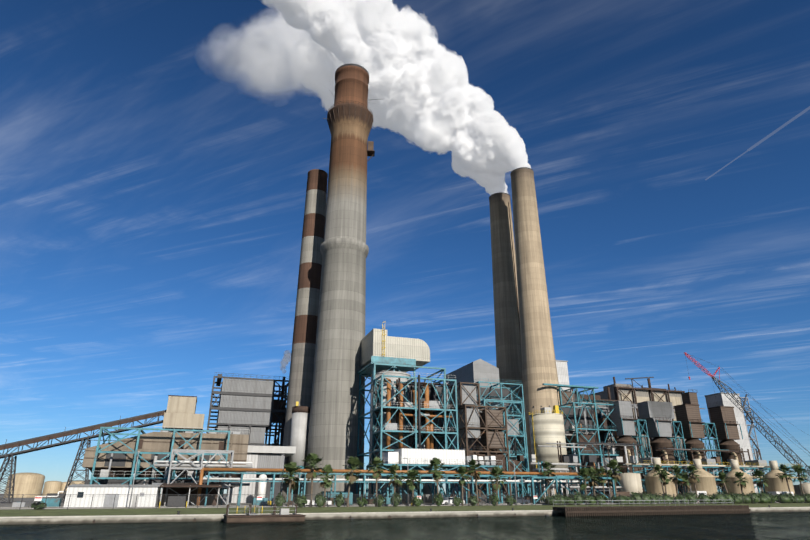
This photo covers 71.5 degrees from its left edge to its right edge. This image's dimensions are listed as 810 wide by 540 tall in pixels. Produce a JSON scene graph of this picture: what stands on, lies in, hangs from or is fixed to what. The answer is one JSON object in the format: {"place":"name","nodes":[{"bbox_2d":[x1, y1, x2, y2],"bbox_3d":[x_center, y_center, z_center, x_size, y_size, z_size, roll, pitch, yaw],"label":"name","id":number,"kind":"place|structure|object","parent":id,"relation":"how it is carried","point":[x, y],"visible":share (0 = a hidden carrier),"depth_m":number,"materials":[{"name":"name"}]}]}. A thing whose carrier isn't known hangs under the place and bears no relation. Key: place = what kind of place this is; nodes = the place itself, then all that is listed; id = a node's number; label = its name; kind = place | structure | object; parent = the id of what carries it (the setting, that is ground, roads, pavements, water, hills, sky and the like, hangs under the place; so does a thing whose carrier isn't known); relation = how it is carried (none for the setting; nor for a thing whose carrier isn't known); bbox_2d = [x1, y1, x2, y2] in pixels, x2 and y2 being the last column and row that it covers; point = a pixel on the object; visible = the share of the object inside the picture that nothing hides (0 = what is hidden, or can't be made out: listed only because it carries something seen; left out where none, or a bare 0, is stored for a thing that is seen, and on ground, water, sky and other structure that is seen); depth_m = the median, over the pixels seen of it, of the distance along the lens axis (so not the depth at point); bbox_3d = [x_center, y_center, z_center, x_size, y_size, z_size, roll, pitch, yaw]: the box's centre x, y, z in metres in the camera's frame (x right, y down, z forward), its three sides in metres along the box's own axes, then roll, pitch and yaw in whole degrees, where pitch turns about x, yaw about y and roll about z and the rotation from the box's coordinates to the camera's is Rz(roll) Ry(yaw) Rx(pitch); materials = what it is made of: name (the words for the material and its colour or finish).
{"place":"outdoors","nodes":[
{"label":"outdoors","id":0,"kind":"place"},
{"bbox_2d":[152,449,252,505],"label":"steel framework","id":1,"kind":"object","parent":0,"point":[182,466],"depth_m":107.79,"materials":[{"name":"grey metal"}]},
{"bbox_2d":[34,496,537,500],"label":"signs","id":2,"kind":"object","parent":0,"point":[38,498],"visible":0.92,"depth_m":92.23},
{"bbox_2d":[0,494,709,509],"bbox_3d":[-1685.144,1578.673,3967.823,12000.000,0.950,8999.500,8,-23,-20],"label":"ground","id":3,"kind":"structure","parent":0,"point":[29,501],"depth_m":132.52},
{"bbox_2d":[28,501,46,509],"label":"shrubs","id":4,"kind":"object","parent":3,"relation":"on","point":[37,505],"depth_m":82.29,"materials":[{"name":"green plant"}]},
{"bbox_2d":[3,473,83,497],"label":"storage tanks","id":5,"kind":"object","parent":3,"relation":"on","point":[29,483],"visible":0.67,"depth_m":308.15,"materials":[{"name":"beige metal"}]},
{"bbox_2d":[0,395,204,502],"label":"coal conveyor","id":6,"kind":"object","parent":3,"relation":"on","point":[179,413],"visible":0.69,"depth_m":145.21,"materials":[{"name":"beige metal"}]},
{"bbox_2d":[64,483,221,506],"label":"service building","id":7,"kind":"structure","parent":3,"relation":"on","point":[120,500],"depth_m":97.07,"materials":[{"name":"white metal"}]},
{"bbox_2d":[108,453,198,500],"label":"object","id":8,"kind":"object","parent":3,"relation":"on","point":[139,462],"visible":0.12,"depth_m":112.89,"materials":[{"name":"grey metal"}]},
{"bbox_2d":[82,426,249,504],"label":"industrial building","id":9,"kind":"structure","parent":3,"relation":"on","point":[162,443],"depth_m":115.68,"materials":[{"name":"teal metal"}]},
{"bbox_2d":[206,426,275,474],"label":"equipment unit","id":10,"kind":"object","parent":3,"relation":"on","point":[254,445],"visible":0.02,"depth_m":186.67,"materials":[{"name":"grey metal"}]},
{"bbox_2d":[205,372,288,500],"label":"building","id":11,"kind":"structure","parent":3,"relation":"on","point":[243,404],"depth_m":185.66,"materials":[{"name":"grey metal"}]},
{"bbox_2d":[229,445,295,502],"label":"industrial building","id":12,"kind":"structure","parent":3,"relation":"on","point":[265,457],"depth_m":142.52,"materials":[{"name":"white metal"}]},
{"bbox_2d":[280,462,301,506],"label":"palm","id":13,"kind":"object","parent":3,"relation":"on","point":[291,468],"visible":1,"depth_m":97.78,"materials":[{"name":"green plant"}]},
{"bbox_2d":[286,402,309,500],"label":"ash silo","id":14,"kind":"object","parent":3,"relation":"on","point":[299,428],"visible":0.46,"depth_m":157.93,"materials":[{"name":"white metal"}]},
{"bbox_2d":[280,169,327,500],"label":"striped chimney","id":15,"kind":"object","parent":3,"relation":"on","point":[304,340],"visible":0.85,"depth_m":181.64,"materials":[{"name":"white concrete"}]},
{"bbox_2d":[300,453,323,506],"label":"palm","id":16,"kind":"object","parent":3,"relation":"on","point":[313,458],"visible":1,"depth_m":99.30,"materials":[{"name":"green plant"}]},
{"bbox_2d":[316,464,335,506],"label":"palm","id":17,"kind":"object","parent":3,"relation":"on","point":[326,482],"visible":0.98,"depth_m":98.92,"materials":[{"name":"green plant"}]},
{"bbox_2d":[305,64,377,501],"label":"chimney","id":18,"kind":"object","parent":3,"relation":"on","point":[333,422],"visible":1,"depth_m":169.24,"materials":[{"name":"grey concrete"}]},
{"bbox_2d":[343,456,364,506],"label":"palm","id":19,"kind":"object","parent":3,"relation":"on","point":[351,477],"visible":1,"depth_m":100.02,"materials":[{"name":"green plant"}]},
{"bbox_2d":[368,455,385,506],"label":"palm","id":20,"kind":"object","parent":3,"relation":"on","point":[377,475],"visible":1,"depth_m":102.13,"materials":[{"name":"green plant"}]},
{"bbox_2d":[275,492,515,507],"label":"shrubs","id":21,"kind":"object","parent":3,"relation":"on","point":[301,501],"visible":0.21,"depth_m":100.25,"materials":[{"name":"green plant"}]},
{"bbox_2d":[386,463,405,491],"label":"palm","id":22,"kind":"object","parent":3,"relation":"on","point":[393,469],"visible":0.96,"depth_m":104.24,"materials":[{"name":"green plant"}]},
{"bbox_2d":[0,505,809,524],"bbox_3d":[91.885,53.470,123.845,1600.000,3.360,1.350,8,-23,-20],"label":"seawall","id":23,"kind":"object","parent":3,"relation":"on","point":[25,520],"visible":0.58,"depth_m":84.54,"materials":[{"name":"grey concrete"}]},
{"bbox_2d":[553,500,750,516],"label":"dock","id":24,"kind":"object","parent":23,"relation":"on","point":[619,510],"depth_m":102.99,"materials":[{"name":"brown wood"}]},
{"bbox_2d":[196,468,615,505],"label":"pipe rack","id":25,"kind":"object","parent":3,"relation":"on","point":[557,480],"visible":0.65,"depth_m":117.16,"materials":[{"name":"teal metal"}]},
{"bbox_2d":[356,321,460,502],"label":"boiler structure","id":26,"kind":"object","parent":3,"relation":"on","point":[385,358],"depth_m":144.92,"materials":[{"name":"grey metal"}]},
{"bbox_2d":[379,378,451,448],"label":"equipment absorber","id":27,"kind":"object","parent":26,"relation":"on","point":[424,405],"visible":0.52,"depth_m":142.55,"materials":[{"name":"brown metal"}]},
{"bbox_2d":[404,469,423,505],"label":"palm","id":28,"kind":"object","parent":3,"relation":"on","point":[414,473],"visible":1,"depth_m":105.59,"materials":[{"name":"green plant"}]},
{"bbox_2d":[366,448,502,503],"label":"reagent tank platform","id":29,"kind":"structure","parent":3,"relation":"on","point":[422,458],"depth_m":126.63,"materials":[{"name":"grey metal"}]},
{"bbox_2d":[426,457,446,494],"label":"palm","id":30,"kind":"object","parent":3,"relation":"on","point":[437,475],"visible":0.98,"depth_m":108.71,"materials":[{"name":"green plant"}]},
{"bbox_2d":[129,451,763,507],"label":"light poles","id":31,"kind":"object","parent":3,"relation":"on","point":[407,479],"visible":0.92,"depth_m":107.44,"materials":[{"name":"grey metal"}]},
{"bbox_2d":[453,465,470,505],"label":"palm","id":32,"kind":"object","parent":3,"relation":"on","point":[462,470],"visible":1,"depth_m":109.14,"materials":[{"name":"green plant"}]},
{"bbox_2d":[465,458,481,505],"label":"palm","id":33,"kind":"object","parent":3,"relation":"on","point":[473,472],"visible":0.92,"depth_m":111.13,"materials":[{"name":"green plant"}]},
{"bbox_2d":[460,407,494,494],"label":"rusty equipment frame","id":34,"kind":"object","parent":3,"relation":"on","point":[480,450],"visible":0.1,"depth_m":154.23,"materials":[{"name":"brown metal"}]},
{"bbox_2d":[447,382,511,502],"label":"building","id":35,"kind":"structure","parent":3,"relation":"on","point":[473,423],"depth_m":153.48,"materials":[{"name":"metal"}]},
{"bbox_2d":[486,465,508,505],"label":"palm","id":36,"kind":"object","parent":3,"relation":"on","point":[496,470],"visible":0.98,"depth_m":111.88,"materials":[{"name":"green plant"}]},
{"bbox_2d":[469,378,530,500],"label":"steel framework","id":37,"kind":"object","parent":3,"relation":"on","point":[491,395],"visible":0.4,"depth_m":181.80,"materials":[{"name":"teal metal"}]},
{"bbox_2d":[496,403,516,459],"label":"equipment stair tower","id":38,"kind":"structure","parent":3,"relation":"on","point":[510,437],"depth_m":173.41,"materials":[{"name":"grey metal"}]},
{"bbox_2d":[446,359,569,498],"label":"industrial building","id":39,"kind":"structure","parent":3,"relation":"on","point":[479,370],"depth_m":240.39,"materials":[{"name":"metal"}]},
{"bbox_2d":[489,192,527,496],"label":"smokestack","id":40,"kind":"object","parent":3,"relation":"on","point":[507,331],"visible":0.62,"depth_m":269.32,"materials":[{"name":"beige concrete"}]},
{"bbox_2d":[510,167,565,498],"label":"smokestack","id":41,"kind":"object","parent":3,"relation":"on","point":[539,368],"visible":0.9,"depth_m":242.36,"materials":[{"name":"beige concrete"}]},
{"bbox_2d":[539,461,556,496],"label":"palm","id":42,"kind":"object","parent":3,"relation":"on","point":[546,465],"visible":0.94,"depth_m":125.59,"materials":[{"name":"green plant"}]},
{"bbox_2d":[528,405,570,498],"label":"storage silo","id":43,"kind":"object","parent":3,"relation":"on","point":[546,425],"visible":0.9,"depth_m":205.17,"materials":[{"name":"beige metal"}]},
{"bbox_2d":[561,388,577,405],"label":"teal equipment","id":44,"kind":"object","parent":3,"relation":"on","point":[574,393],"visible":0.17,"depth_m":232.71,"materials":[{"name":"grey metal"}]},
{"bbox_2d":[512,441,644,501],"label":"equipment yard","id":45,"kind":"structure","parent":3,"relation":"on","point":[572,459],"depth_m":166.44,"materials":[{"name":"grey metal"}]},
{"bbox_2d":[542,383,620,495],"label":"steel framework","id":46,"kind":"object","parent":3,"relation":"on","point":[572,416],"visible":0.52,"depth_m":215.41,"materials":[{"name":"metal"}]},
{"bbox_2d":[576,467,595,504],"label":"palm","id":47,"kind":"object","parent":3,"relation":"on","point":[583,473],"visible":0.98,"depth_m":118.84,"materials":[{"name":"green plant"}]},
{"bbox_2d":[565,405,618,494],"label":"steel framework","id":48,"kind":"object","parent":3,"relation":"on","point":[612,450],"visible":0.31,"depth_m":216.71,"materials":[{"name":"grey metal"}]},
{"bbox_2d":[586,467,600,504],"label":"palm","id":49,"kind":"object","parent":3,"relation":"on","point":[596,477],"visible":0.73,"depth_m":121.60,"materials":[{"name":"green plant"}]},
{"bbox_2d":[595,467,610,503],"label":"palm","id":50,"kind":"object","parent":3,"relation":"on","point":[601,471],"visible":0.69,"depth_m":129.19,"materials":[{"name":"green plant"}]},
{"bbox_2d":[605,469,617,503],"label":"palm","id":51,"kind":"object","parent":3,"relation":"on","point":[610,480],"visible":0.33,"depth_m":132.79,"materials":[{"name":"green plant"}]},
{"bbox_2d":[605,459,624,495],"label":"palm","id":52,"kind":"object","parent":3,"relation":"on","point":[612,464],"visible":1,"depth_m":122.73,"materials":[{"name":"green plant"}]},
{"bbox_2d":[580,377,686,495],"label":"industrial building","id":53,"kind":"structure","parent":3,"relation":"on","point":[626,392],"depth_m":282.48,"materials":[{"name":"metal"}]},
{"bbox_2d":[582,403,704,492],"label":"steel framework","id":54,"kind":"object","parent":3,"relation":"on","point":[634,406],"visible":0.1,"depth_m":256.01,"materials":[{"name":"grey metal"}]},
{"bbox_2d":[651,464,667,493],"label":"palm","id":55,"kind":"object","parent":3,"relation":"on","point":[663,476],"visible":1,"depth_m":127.33,"materials":[{"name":"green plant"}]},
{"bbox_2d":[658,469,670,493],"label":"palm","id":56,"kind":"object","parent":3,"relation":"on","point":[666,481],"visible":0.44,"depth_m":146.60,"materials":[{"name":"green plant"}]},
{"bbox_2d":[594,389,744,494],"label":"industrial building","id":57,"kind":"structure","parent":3,"relation":"on","point":[685,411],"depth_m":220.73,"materials":[{"name":"grey metal"}]},
{"bbox_2d":[538,491,809,504],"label":"hedge","id":58,"kind":"object","parent":3,"relation":"on","point":[691,498],"visible":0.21,"depth_m":124.84,"materials":[{"name":"green plant"}]},
{"bbox_2d":[667,465,685,503],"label":"palm","id":59,"kind":"object","parent":3,"relation":"on","point":[676,471],"visible":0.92,"depth_m":131.21,"materials":[{"name":"green plant"}]},
{"bbox_2d":[679,472,690,491],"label":"palm","id":60,"kind":"object","parent":3,"relation":"on","point":[686,482],"visible":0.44,"depth_m":151.58,"materials":[{"name":"green plant"}]},
{"bbox_2d":[572,377,809,494],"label":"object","id":61,"kind":"object","parent":3,"relation":"on","point":[805,486],"visible":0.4,"depth_m":211.14,"materials":[{"name":"grey metal"}]},
{"bbox_2d":[684,465,699,503],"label":"palm","id":62,"kind":"object","parent":3,"relation":"on","point":[693,478],"visible":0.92,"depth_m":132.74,"materials":[{"name":"green plant"}]},
{"bbox_2d":[635,445,761,491],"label":"rack","id":63,"kind":"object","parent":3,"relation":"on","point":[717,459],"visible":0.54,"depth_m":213.38,"materials":[{"name":"grey metal"}]},
{"bbox_2d":[619,458,794,496],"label":"storage tanks","id":64,"kind":"object","parent":3,"relation":"on","point":[630,482],"visible":0.62,"depth_m":168.17,"materials":[{"name":"beige metal"}]},
{"bbox_2d":[648,467,767,492],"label":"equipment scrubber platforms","id":65,"kind":"object","parent":3,"relation":"on","point":[717,483],"visible":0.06,"depth_m":199.48,"materials":[{"name":"grey metal"}]},
{"bbox_2d":[629,457,806,493],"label":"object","id":66,"kind":"object","parent":3,"relation":"on","point":[713,462],"visible":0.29,"depth_m":198.97,"materials":[{"name":"grey metal"}]},
{"bbox_2d":[714,471,730,491],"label":"palm","id":67,"kind":"object","parent":3,"relation":"on","point":[722,475],"visible":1,"depth_m":134.84,"materials":[{"name":"green plant"}]},
{"bbox_2d":[704,392,759,492],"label":"grey tower","id":68,"kind":"structure","parent":3,"relation":"on","point":[722,399],"depth_m":249.35,"materials":[{"name":"metal"}]},
{"bbox_2d":[734,472,748,492],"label":"palm","id":69,"kind":"object","parent":3,"relation":"on","point":[739,475],"visible":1,"depth_m":137.69,"materials":[{"name":"green plant"}]},
{"bbox_2d":[685,352,809,481],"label":"crawler crane","id":70,"kind":"object","parent":3,"relation":"on","point":[746,411],"visible":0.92,"depth_m":251.13,"materials":[{"name":"grey metal"}]},
{"bbox_2d":[751,469,767,490],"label":"palm","id":71,"kind":"object","parent":3,"relation":"on","point":[757,474],"visible":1,"depth_m":140.77,"materials":[{"name":"green plant"}]},
{"bbox_2d":[775,464,793,493],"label":"palm","id":72,"kind":"object","parent":3,"relation":"on","point":[784,469],"visible":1,"depth_m":142.87,"materials":[{"name":"green plant"}]},
{"bbox_2d":[790,464,807,502],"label":"palm","id":73,"kind":"object","parent":3,"relation":"on","point":[797,468],"visible":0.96,"depth_m":143.03,"materials":[{"name":"green plant"}]},
{"bbox_2d":[0,501,803,508],"bbox_3d":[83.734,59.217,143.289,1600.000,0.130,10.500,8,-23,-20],"label":"grass","id":74,"kind":"structure","parent":0,"point":[219,506],"depth_m":101.71,"materials":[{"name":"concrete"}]},
{"bbox_2d":[305,497,331,505],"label":"white pickup","id":75,"kind":"object","parent":74,"relation":"on","point":[313,502],"depth_m":101.50,"materials":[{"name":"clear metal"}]},
{"bbox_2d":[441,497,464,504],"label":"white car","id":76,"kind":"object","parent":74,"relation":"on","point":[448,500],"depth_m":111.57,"materials":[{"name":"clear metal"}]},
{"bbox_2d":[513,497,529,503],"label":"dark car","id":77,"kind":"object","parent":74,"relation":"on","point":[519,499],"depth_m":117.42,"materials":[{"name":"metal"}]},
{"bbox_2d":[0,512,809,539],"bbox_3d":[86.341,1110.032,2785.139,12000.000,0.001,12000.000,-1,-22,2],"label":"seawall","id":78,"kind":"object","parent":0,"point":[771,526],"depth_m":61.40,"materials":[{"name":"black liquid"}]},
{"bbox_2d":[223,504,305,522],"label":"barge","id":79,"kind":"object","parent":78,"relation":"in","point":[283,515],"visible":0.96,"depth_m":77.52,"materials":[{"name":"brown metal"}]},
{"bbox_2d":[0,503,809,516],"bbox_3d":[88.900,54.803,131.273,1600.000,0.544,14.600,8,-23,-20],"label":"lawn","id":80,"kind":"structure","parent":0,"point":[80,512],"depth_m":89.85,"materials":[{"name":"green plant"}]},
{"bbox_2d":[12,491,793,513],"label":"yard clutter","id":81,"kind":"object","parent":80,"relation":"on","point":[56,502],"visible":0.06,"depth_m":112.84,"materials":[{"name":"grey metal"}]},
{"bbox_2d":[0,494,806,509],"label":"fence","id":82,"kind":"object","parent":80,"relation":"on","point":[303,494],"visible":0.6,"depth_m":92.98,"materials":[{"name":"grey metal"}]},
{"bbox_2d":[0,0,809,493],"label":"sky","id":83,"kind":"structure","parent":0,"point":[157,157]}
]}

